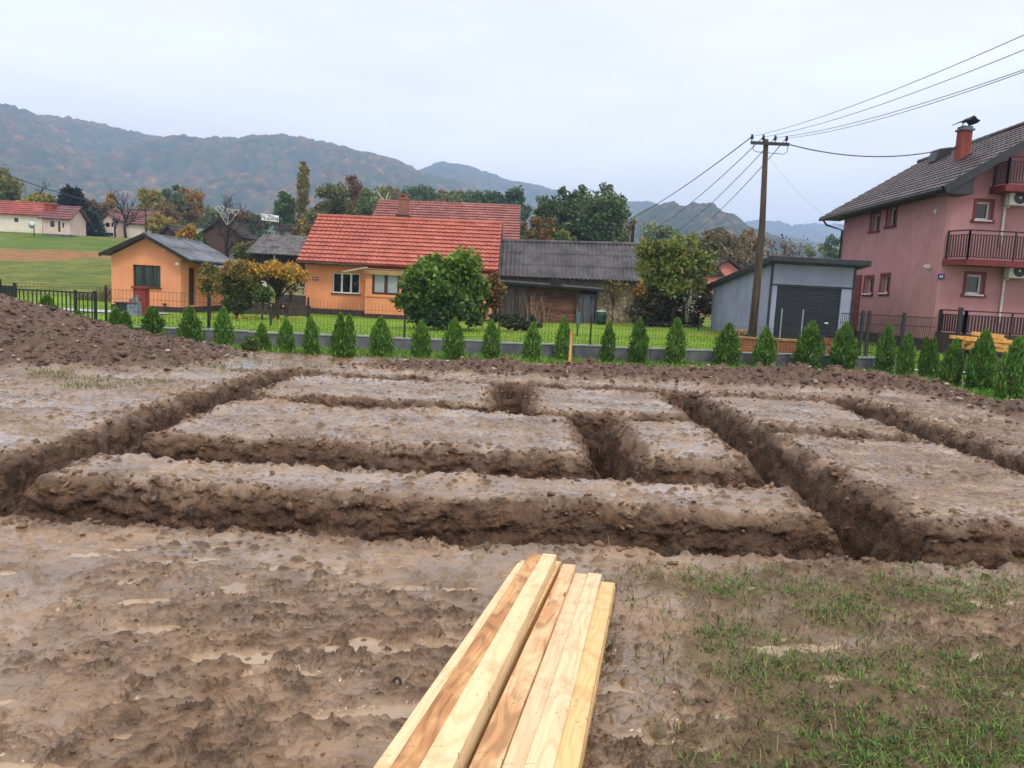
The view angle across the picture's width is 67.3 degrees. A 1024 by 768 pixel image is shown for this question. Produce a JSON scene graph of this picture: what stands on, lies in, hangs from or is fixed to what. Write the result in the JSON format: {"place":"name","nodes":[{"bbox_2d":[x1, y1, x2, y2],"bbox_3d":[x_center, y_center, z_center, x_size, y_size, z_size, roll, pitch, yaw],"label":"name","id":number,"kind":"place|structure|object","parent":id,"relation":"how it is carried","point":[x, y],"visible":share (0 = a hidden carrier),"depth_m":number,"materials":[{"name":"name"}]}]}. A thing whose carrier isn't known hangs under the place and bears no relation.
{"place":"outdoors","nodes":[
{"label":"outdoors","id":0,"kind":"place"},
{"bbox_2d":[0,103,203,228],"bbox_3d":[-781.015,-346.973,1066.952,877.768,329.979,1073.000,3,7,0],"label":"hill","id":1,"kind":"structure","parent":0,"point":[34,148],"depth_m":1023.56,"materials":[{"name":"plant"}]},
{"bbox_2d":[36,114,537,236],"bbox_3d":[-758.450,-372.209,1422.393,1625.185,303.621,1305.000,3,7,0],"label":"hill","id":2,"kind":"structure","parent":0,"point":[254,174],"depth_m":1202.87,"materials":[{"name":"plant"}]},
{"bbox_2d":[0,229,710,322],"bbox_3d":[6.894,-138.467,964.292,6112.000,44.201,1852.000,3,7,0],"label":"meadow","id":3,"kind":"structure","parent":0,"point":[78,263],"depth_m":65.69,"materials":[{"name":"green plant"}]},
{"bbox_2d":[0,164,25,200],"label":"oak tree","id":4,"kind":"object","parent":3,"relation":"on","point":[10,190],"visible":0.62,"depth_m":109.08,"materials":[{"name":"green plant"}]},
{"bbox_2d":[0,200,56,233],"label":"long house","id":5,"kind":"structure","parent":3,"relation":"on","point":[17,216],"depth_m":93.74,"materials":[{"name":"paint"}]},
{"bbox_2d":[37,203,90,236],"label":"porch house","id":6,"kind":"structure","parent":3,"relation":"on","point":[64,221],"depth_m":91.92,"materials":[{"name":"paint"}]},
{"bbox_2d":[54,184,90,210],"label":"spruce tree","id":7,"kind":"object","parent":3,"relation":"on","point":[63,200],"visible":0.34,"depth_m":103.17,"materials":[{"name":"green plant"}]},
{"bbox_2d":[84,208,110,236],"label":"young conifer","id":8,"kind":"object","parent":3,"relation":"on","point":[95,227],"visible":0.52,"depth_m":97.96,"materials":[{"name":"green plant"}]},
{"bbox_2d":[101,211,123,236],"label":"gabled house","id":9,"kind":"structure","parent":3,"relation":"on","point":[108,216],"depth_m":106.58,"materials":[{"name":"paint"}]},
{"bbox_2d":[119,209,161,236],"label":"maroon roof house","id":10,"kind":"structure","parent":3,"relation":"on","point":[135,228],"depth_m":109.03,"materials":[{"name":"paint"}]},
{"bbox_2d":[135,187,167,213],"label":"yellow tree","id":11,"kind":"object","parent":3,"relation":"on","point":[150,197],"visible":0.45,"depth_m":126.10,"materials":[{"name":"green plant"}]},
{"bbox_2d":[143,212,180,233],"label":"yellow tree","id":12,"kind":"object","parent":3,"relation":"on","point":[156,221],"visible":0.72,"depth_m":107.27,"materials":[{"name":"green plant"}]},
{"bbox_2d":[146,198,182,224],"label":"brown tree","id":13,"kind":"object","parent":3,"relation":"on","point":[168,207],"visible":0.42,"depth_m":117.28,"materials":[{"name":"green plant"}]},
{"bbox_2d":[162,184,187,225],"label":"autumn tree","id":14,"kind":"object","parent":3,"relation":"on","point":[175,198],"visible":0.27,"depth_m":137.10,"materials":[{"name":"green plant"}]},
{"bbox_2d":[174,186,206,227],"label":"orange tree","id":15,"kind":"object","parent":3,"relation":"on","point":[193,204],"visible":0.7,"depth_m":141.54,"materials":[{"name":"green plant"}]},
{"bbox_2d":[198,217,257,257],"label":"hillside barn","id":16,"kind":"structure","parent":3,"relation":"on","point":[216,242],"depth_m":79.00,"materials":[{"name":"concrete"}]},
{"bbox_2d":[211,193,249,256],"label":"tree","id":17,"kind":"object","parent":3,"relation":"on","point":[225,234],"visible":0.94,"depth_m":70.64,"materials":[{"name":"brown plant"}]},
{"bbox_2d":[246,234,306,289],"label":"timber barn","id":18,"kind":"structure","parent":3,"relation":"on","point":[283,249],"depth_m":57.90,"materials":[{"name":"grey tile"}]},
{"bbox_2d":[269,190,295,227],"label":"green tree","id":19,"kind":"object","parent":3,"relation":"on","point":[284,205],"visible":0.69,"depth_m":115.03,"materials":[{"name":"green plant"}]},
{"bbox_2d":[294,160,310,223],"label":"poplar tree","id":20,"kind":"object","parent":3,"relation":"on","point":[303,186],"visible":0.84,"depth_m":113.06,"materials":[{"name":"green plant"}]},
{"bbox_2d":[301,181,358,225],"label":"olive tree","id":21,"kind":"object","parent":3,"relation":"on","point":[337,202],"visible":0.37,"depth_m":105.16,"materials":[{"name":"green plant"}]},
{"bbox_2d":[355,186,390,215],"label":"green tree","id":22,"kind":"object","parent":3,"relation":"on","point":[365,203],"visible":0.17,"depth_m":108.33,"materials":[{"name":"green plant"}]},
{"bbox_2d":[296,193,502,320],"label":"tiled house","id":23,"kind":"structure","parent":3,"relation":"on","point":[339,256],"depth_m":45.42,"materials":[{"name":"tile"}]},
{"bbox_2d":[331,272,360,294],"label":"window","id":24,"kind":"structure","parent":23,"relation":"in","point":[343,283],"depth_m":45.27,"materials":[{"name":"glass"}]},
{"bbox_2d":[372,274,399,294],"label":"window","id":25,"kind":"structure","parent":23,"relation":"in","point":[381,284],"depth_m":44.60,"materials":[{"name":"white glass"}]},
{"bbox_2d":[503,185,532,236],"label":"tree","id":26,"kind":"object","parent":3,"relation":"on","point":[515,195],"visible":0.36,"depth_m":126.48,"materials":[{"name":"green plant"}]},
{"bbox_2d":[519,216,545,239],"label":"autumn bush","id":27,"kind":"object","parent":3,"relation":"on","point":[534,233],"visible":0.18,"depth_m":69.98,"materials":[{"name":"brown plant"}]},
{"bbox_2d":[529,194,561,240],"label":"tall green tree","id":28,"kind":"object","parent":3,"relation":"on","point":[543,212],"visible":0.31,"depth_m":79.91,"materials":[{"name":"green plant"}]},
{"bbox_2d":[498,239,641,321],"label":"stone barn","id":29,"kind":"structure","parent":3,"relation":"on","point":[594,263],"depth_m":46.38,"materials":[{"name":"paint"}]},
{"bbox_2d":[551,184,589,240],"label":"tall green tree","id":30,"kind":"object","parent":3,"relation":"on","point":[566,210],"visible":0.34,"depth_m":81.48,"materials":[{"name":"green plant"}]},
{"bbox_2d":[576,181,631,241],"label":"tall green tree","id":31,"kind":"object","parent":3,"relation":"on","point":[600,212],"visible":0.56,"depth_m":77.12,"materials":[{"name":"green plant"}]},
{"bbox_2d":[638,220,681,242],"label":"green tree","id":32,"kind":"object","parent":3,"relation":"on","point":[659,232],"visible":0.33,"depth_m":116.85,"materials":[{"name":"green plant"}]},
{"bbox_2d":[680,257,741,315],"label":"pink cottage","id":33,"kind":"structure","parent":3,"relation":"on","point":[726,266],"depth_m":61.23,"materials":[{"name":"paint"}]},
{"bbox_2d":[692,226,744,263],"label":"hazy tree","id":34,"kind":"object","parent":3,"relation":"on","point":[714,241],"visible":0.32,"depth_m":92.31,"materials":[{"name":"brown plant"}]},
{"bbox_2d":[368,191,520,274],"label":"house","id":35,"kind":"structure","parent":0,"point":[508,216],"depth_m":61.17,"materials":[{"name":"red tile"}]},
{"bbox_2d":[0,294,1023,767],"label":"muddy ground","id":36,"kind":"structure","parent":0,"point":[44,616],"depth_m":6.09,"materials":[{"name":"soil"}]},
{"bbox_2d":[135,306,168,334],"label":"thuja","id":37,"kind":"object","parent":36,"relation":"on","point":[151,321],"visible":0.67,"depth_m":17.75,"materials":[{"name":"green plant"}]},
{"bbox_2d":[2,329,330,390],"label":"grass","id":38,"kind":"structure","parent":36,"relation":"on","point":[91,379],"depth_m":12.01,"materials":[{"name":"green plant"}]},
{"bbox_2d":[175,305,205,341],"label":"thuja","id":39,"kind":"object","parent":36,"relation":"on","point":[189,321],"visible":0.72,"depth_m":17.39,"materials":[{"name":"green plant"}]},
{"bbox_2d":[211,306,237,345],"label":"thuja","id":40,"kind":"object","parent":36,"relation":"on","point":[222,316],"visible":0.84,"depth_m":17.79,"materials":[{"name":"green plant"}]},
{"bbox_2d":[276,317,295,351],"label":"thuja","id":41,"kind":"object","parent":36,"relation":"on","point":[287,333],"visible":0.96,"depth_m":17.67,"materials":[{"name":"green plant"}]},
{"bbox_2d":[301,315,320,353],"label":"thuja","id":42,"kind":"object","parent":36,"relation":"on","point":[312,344],"visible":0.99,"depth_m":17.49,"materials":[{"name":"green plant"}]},
{"bbox_2d":[328,312,357,357],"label":"thuja","id":43,"kind":"object","parent":36,"relation":"on","point":[341,346],"visible":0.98,"depth_m":17.16,"materials":[{"name":"green plant"}]},
{"bbox_2d":[367,315,395,355],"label":"thuja","id":44,"kind":"object","parent":36,"relation":"on","point":[380,332],"visible":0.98,"depth_m":17.79,"materials":[{"name":"green plant"}]},
{"bbox_2d":[409,319,432,356],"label":"thuja","id":45,"kind":"object","parent":36,"relation":"on","point":[420,336],"visible":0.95,"depth_m":17.94,"materials":[{"name":"green plant"}]},
{"bbox_2d":[441,317,465,359],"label":"thuja","id":46,"kind":"object","parent":36,"relation":"on","point":[454,332],"visible":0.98,"depth_m":17.77,"materials":[{"name":"green plant"}]},
{"bbox_2d":[480,319,501,358],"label":"thuja","id":47,"kind":"object","parent":36,"relation":"on","point":[491,334],"visible":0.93,"depth_m":18.12,"materials":[{"name":"green plant"}]},
{"bbox_2d":[0,297,1013,406],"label":"pale stones","id":48,"kind":"object","parent":36,"relation":"on","point":[814,381],"visible":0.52,"depth_m":14.95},
{"bbox_2d":[0,379,1023,767],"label":"puddle water","id":49,"kind":"structure","parent":36,"relation":"on","point":[398,711],"depth_m":3.65,"materials":[{"name":"liquid"}]},
{"bbox_2d":[0,293,1023,423],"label":"soil clods","id":50,"kind":"object","parent":36,"relation":"on","point":[498,372],"visible":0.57,"depth_m":14.78,"materials":[{"name":"soil"}]},
{"bbox_2d":[0,366,1023,580],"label":"clay clods","id":51,"kind":"object","parent":36,"relation":"on","point":[289,507],"visible":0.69,"depth_m":7.51,"materials":[{"name":"soil"}]},
{"bbox_2d":[131,326,896,369],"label":"kerb wall","id":52,"kind":"structure","parent":36,"relation":"on","point":[587,351],"depth_m":19.57,"materials":[{"name":"concrete"}]},
{"bbox_2d":[0,279,853,354],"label":"wire fence","id":53,"kind":"object","parent":52,"relation":"on","point":[105,289],"visible":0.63,"depth_m":18.99,"materials":[{"name":"metal"}]},
{"bbox_2d":[521,321,542,359],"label":"thuja","id":54,"kind":"object","parent":36,"relation":"on","point":[532,349],"visible":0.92,"depth_m":18.67,"materials":[{"name":"green plant"}]},
{"bbox_2d":[553,316,573,359],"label":"thuja","id":55,"kind":"object","parent":36,"relation":"on","point":[562,337],"visible":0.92,"depth_m":18.91,"materials":[{"name":"green plant"}]},
{"bbox_2d":[599,320,616,362],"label":"thuja","id":56,"kind":"object","parent":36,"relation":"on","point":[606,350],"visible":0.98,"depth_m":19.04,"materials":[{"name":"green plant"}]},
{"bbox_2d":[627,316,650,363],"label":"thuja","id":57,"kind":"object","parent":36,"relation":"on","point":[638,336],"visible":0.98,"depth_m":19.05,"materials":[{"name":"green plant"}]},
{"bbox_2d":[663,317,688,364],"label":"thuja","id":58,"kind":"object","parent":36,"relation":"on","point":[673,353],"visible":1,"depth_m":19.21,"materials":[{"name":"green plant"}]},
{"bbox_2d":[711,321,742,366],"bbox_3d":[5.438,-0.966,19.474,0.793,1.258,0.794,-2,9,-36],"label":"thuja","id":59,"kind":"object","parent":36,"relation":"on","point":[727,341],"visible":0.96,"depth_m":19.34,"materials":[{"name":"green plant"}]},
{"bbox_2d":[751,326,779,366],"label":"thuja","id":60,"kind":"object","parent":36,"relation":"on","point":[763,352],"visible":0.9,"depth_m":19.48,"materials":[{"name":"green plant"}]},
{"bbox_2d":[790,321,828,368],"bbox_3d":[7.654,-0.958,19.748,0.939,1.405,0.833,-4,10,-43],"label":"thuja","id":61,"kind":"object","parent":36,"relation":"on","point":[809,335],"visible":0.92,"depth_m":19.56,"materials":[{"name":"green plant"}]},
{"bbox_2d":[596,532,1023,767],"bbox_3d":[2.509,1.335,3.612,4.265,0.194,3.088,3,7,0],"label":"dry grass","id":62,"kind":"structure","parent":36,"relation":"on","point":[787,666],"depth_m":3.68,"materials":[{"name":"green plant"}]},
{"bbox_2d":[827,321,861,369],"bbox_3d":[8.593,-0.927,19.861,0.809,1.454,0.873,3,7,0],"label":"thuja","id":63,"kind":"object","parent":36,"relation":"on","point":[843,342],"visible":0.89,"depth_m":19.68,"materials":[{"name":"green plant"}]},
{"bbox_2d":[873,322,896,372],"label":"thuja","id":64,"kind":"object","parent":36,"relation":"on","point":[885,348],"visible":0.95,"depth_m":19.88,"materials":[{"name":"green plant"}]},
{"bbox_2d":[893,332,917,375],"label":"thuja","id":65,"kind":"object","parent":36,"relation":"on","point":[905,362],"visible":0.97,"depth_m":19.26,"materials":[{"name":"green plant"}]},
{"bbox_2d":[916,335,939,378],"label":"thuja","id":66,"kind":"object","parent":36,"relation":"on","point":[928,357],"visible":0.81,"depth_m":18.03,"materials":[{"name":"green plant"}]},
{"bbox_2d":[934,338,966,386],"bbox_3d":[9.731,-0.421,17.023,0.619,1.268,0.593,3,7,0],"label":"thuja","id":67,"kind":"object","parent":36,"relation":"on","point":[952,353],"visible":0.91,"depth_m":16.90,"materials":[{"name":"green plant"}]},
{"bbox_2d":[963,327,999,391],"bbox_3d":[10.106,-0.464,16.574,0.774,1.549,0.720,3,7,0],"label":"thuja","id":68,"kind":"object","parent":36,"relation":"on","point":[983,350],"visible":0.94,"depth_m":16.43,"materials":[{"name":"green plant"}]},
{"bbox_2d":[989,335,1023,400],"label":"thuja","id":69,"kind":"object","parent":36,"relation":"on","point":[1011,370],"visible":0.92,"depth_m":14.87,"materials":[{"name":"green plant"}]},
{"bbox_2d":[0,0,1023,372],"label":"sky","id":70,"kind":"structure","parent":0,"point":[641,98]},
{"bbox_2d":[17,294,1015,370],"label":"lawn","id":71,"kind":"structure","parent":0,"point":[392,323],"depth_m":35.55,"materials":[{"name":"green plant"}]},
{"bbox_2d":[13,287,96,319],"bbox_3d":[-14.226,-2.300,23.972,2.566,1.313,0.095,3,7,0],"label":"fence","id":72,"kind":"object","parent":71,"relation":"on","point":[15,289],"depth_m":23.93,"materials":[{"name":"black metal"}]},
{"bbox_2d":[98,232,234,312],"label":"outbuilding","id":73,"kind":"structure","parent":71,"relation":"on","point":[162,265],"depth_m":38.84,"materials":[{"name":"orange paint"}]},
{"bbox_2d":[134,265,161,288],"bbox_3d":[-18.392,-5.405,38.788,1.511,1.155,0.270,3,7,0],"label":"window","id":74,"kind":"structure","parent":73,"relation":"in","point":[144,275],"depth_m":38.88,"materials":[{"name":"green glass"}]},
{"bbox_2d":[196,261,224,301],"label":"young tree","id":75,"kind":"object","parent":71,"relation":"on","point":[206,278],"visible":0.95,"depth_m":33.05,"materials":[{"name":"green plant"}]},
{"bbox_2d":[215,259,265,317],"bbox_3d":[-12.645,-4.278,35.439,2.422,2.990,2.106,3,7,0],"label":"autumn tree","id":76,"kind":"object","parent":71,"relation":"on","point":[236,278],"visible":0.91,"depth_m":34.83,"materials":[{"name":"green plant"}]},
{"bbox_2d":[244,303,310,316],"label":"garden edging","id":77,"kind":"object","parent":71,"relation":"on","point":[294,310],"visible":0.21,"depth_m":42.40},
{"bbox_2d":[246,259,309,318],"bbox_3d":[-11.101,-4.393,36.638,2.884,3.138,2.758,6,8,26],"label":"umbrella tree","id":78,"kind":"object","parent":71,"relation":"on","point":[271,271],"visible":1,"depth_m":36.14,"materials":[{"name":"yellow plant"}]},
{"bbox_2d":[388,245,493,329],"bbox_3d":[-2.931,-3.999,32.779,4.375,3.881,4.186,3,7,0],"label":"leafy bush","id":79,"kind":"object","parent":71,"relation":"on","point":[454,284],"visible":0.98,"depth_m":31.86,"materials":[{"name":"green plant"}]},
{"bbox_2d":[483,271,507,313],"bbox_3d":[-0.837,-3.605,34.297,1.309,2.874,1.385,3,7,0],"label":"rust bush","id":80,"kind":"object","parent":71,"relation":"on","point":[493,302],"visible":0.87,"depth_m":34.08,"materials":[{"name":"brown plant"}]},
{"bbox_2d":[488,312,544,330],"bbox_3d":[0.153,-2.642,33.928,2.406,1.096,1.369,5,7,20],"label":"dark shrub","id":81,"kind":"object","parent":71,"relation":"on","point":[508,326],"visible":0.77,"depth_m":33.74,"materials":[{"name":"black plant"}]},
{"bbox_2d":[499,278,606,323],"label":"plank shed","id":82,"kind":"structure","parent":71,"relation":"on","point":[565,301],"depth_m":43.99,"materials":[{"name":"brown wood"}]},
{"bbox_2d":[579,294,594,323],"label":"door","id":83,"kind":"structure","parent":82,"relation":"in","point":[583,299],"depth_m":43.77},
{"bbox_2d":[624,285,679,326],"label":"dark thicket","id":84,"kind":"object","parent":71,"relation":"on","point":[651,314],"visible":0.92,"depth_m":40.77,"materials":[{"name":"green plant"}]},
{"bbox_2d":[632,230,718,326],"bbox_3d":[8.354,-5.396,40.413,4.564,5.340,3.975,8,9,36],"label":"yard tree","id":85,"kind":"object","parent":71,"relation":"on","point":[664,267],"visible":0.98,"depth_m":39.70,"materials":[{"name":"green plant"}]},
{"bbox_2d":[677,281,712,326],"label":"dark thicket","id":86,"kind":"object","parent":71,"relation":"on","point":[705,299],"visible":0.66,"depth_m":41.28,"materials":[{"name":"black plant"}]},
{"bbox_2d":[737,336,798,353],"bbox_3d":[7.847,-0.984,23.407,2.056,0.820,0.460,3,7,0],"label":"brick stack","id":87,"kind":"object","parent":71,"relation":"on","point":[781,341],"visible":0.14,"depth_m":23.18,"materials":[{"name":"brick"}]},
{"bbox_2d":[748,134,789,336],"bbox_3d":[9.327,-5.080,29.023,1.454,8.322,0.367,3,7,0],"label":"utility pole","id":88,"kind":"object","parent":71,"relation":"on","point":[755,300],"visible":0.98,"depth_m":28.89,"materials":[{"name":"brown wood"}]},
{"bbox_2d":[706,255,871,344],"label":"garage","id":89,"kind":"structure","parent":71,"relation":"on","point":[820,291],"depth_m":30.88,"materials":[{"name":"metal"}]},
{"bbox_2d":[840,311,935,357],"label":"gate","id":90,"kind":"structure","parent":71,"relation":"on","point":[866,337],"depth_m":25.47,"materials":[{"name":"metal"}]},
{"bbox_2d":[819,115,1023,358],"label":"pink house","id":91,"kind":"structure","parent":71,"relation":"on","point":[939,236],"depth_m":29.84,"materials":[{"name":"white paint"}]},
{"bbox_2d":[960,271,986,297],"bbox_3d":[17.807,-3.848,29.700,0.944,0.973,0.290,3,7,0],"label":"window","id":92,"kind":"structure","parent":91,"relation":"in","point":[971,283],"depth_m":29.72,"materials":[{"name":"white paint"}]},
{"bbox_2d":[970,198,995,222],"bbox_3d":[17.953,-6.606,29.361,0.883,0.903,0.290,3,7,0],"label":"window","id":93,"kind":"structure","parent":91,"relation":"in","point":[980,209],"depth_m":29.31,"materials":[{"name":"white paint"}]},
{"bbox_2d":[420,161,784,237],"bbox_3d":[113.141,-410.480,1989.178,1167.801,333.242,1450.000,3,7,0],"label":"hill","id":94,"kind":"structure","parent":0,"point":[471,175],"depth_m":1908.37,"materials":[{"name":"plant"}]},
{"bbox_2d":[207,339,1023,400],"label":"grass","id":95,"kind":"structure","parent":0,"point":[401,352],"depth_m":18.39,"materials":[{"name":"green plant"}]},
{"bbox_2d":[624,201,825,257],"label":"hill","id":96,"kind":"structure","parent":0,"point":[660,214],"depth_m":792.26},
{"bbox_2d":[744,220,843,244],"bbox_3d":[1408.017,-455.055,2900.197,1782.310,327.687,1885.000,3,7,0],"label":"hill","id":97,"kind":"structure","parent":0,"point":[815,232],"depth_m":2719.96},
{"bbox_2d":[590,558,1023,767],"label":"grass","id":98,"kind":"structure","parent":0,"point":[997,726],"depth_m":3.52,"materials":[{"name":"green plant"}]},
{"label":"building plot","id":99,"kind":"structure","parent":0,"visible":0},
{"bbox_3d":[-0.218,1.366,1.186,0.800,0.540,0.420,3,7,0],"label":"timber bearer","id":100,"kind":"object","parent":99,"relation":"on","visible":0},
{"bbox_2d":[466,561,560,767],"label":"timber beam","id":101,"kind":"structure","parent":100,"relation":"on","point":[545,595],"depth_m":3.19,"materials":[{"name":"wood"}]},
{"bbox_2d":[419,553,556,767],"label":"timber beam","id":102,"kind":"structure","parent":101,"relation":"on","point":[455,741],"depth_m":2.45,"materials":[{"name":"wood"}]},
{"bbox_2d":[469,564,575,767],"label":"timber beam","id":103,"kind":"structure","parent":100,"relation":"on","point":[493,746],"depth_m":2.60,"materials":[{"name":"wood"}]},
{"bbox_2d":[502,573,586,767],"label":"timber beam","id":104,"kind":"structure","parent":100,"relation":"on","point":[522,740],"depth_m":2.65,"materials":[{"name":"wood"}]},
{"bbox_2d":[524,573,601,767],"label":"timber beam","id":105,"kind":"structure","parent":100,"relation":"on","point":[544,749],"depth_m":2.60,"materials":[{"name":"wood"}]},
{"bbox_2d":[580,587,614,767],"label":"timber beam","id":106,"kind":"structure","parent":100,"relation":"on","point":[593,701],"depth_m":2.78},
{"bbox_2d":[554,581,614,767],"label":"timber beam","id":107,"kind":"structure","parent":106,"relation":"on","point":[570,750],"depth_m":2.66,"materials":[{"name":"wood"}]},
{"bbox_3d":[-0.186,1.068,2.757,0.061,0.087,3.518,4,-1,9],"label":"timber beam","id":108,"kind":"object","parent":100,"relation":"on","visible":0},
{"bbox_2d":[373,560,524,767],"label":"timber beam","id":109,"kind":"structure","parent":108,"relation":"on","point":[388,757],"depth_m":2.40,"materials":[{"name":"wood"}]},
{"label":"timber beam","id":110,"kind":"object","parent":100,"relation":"on","visible":0},
{"bbox_2d":[390,554,541,767],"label":"timber beam","id":111,"kind":"structure","parent":110,"relation":"on","point":[418,744],"depth_m":2.42,"materials":[{"name":"wood"}]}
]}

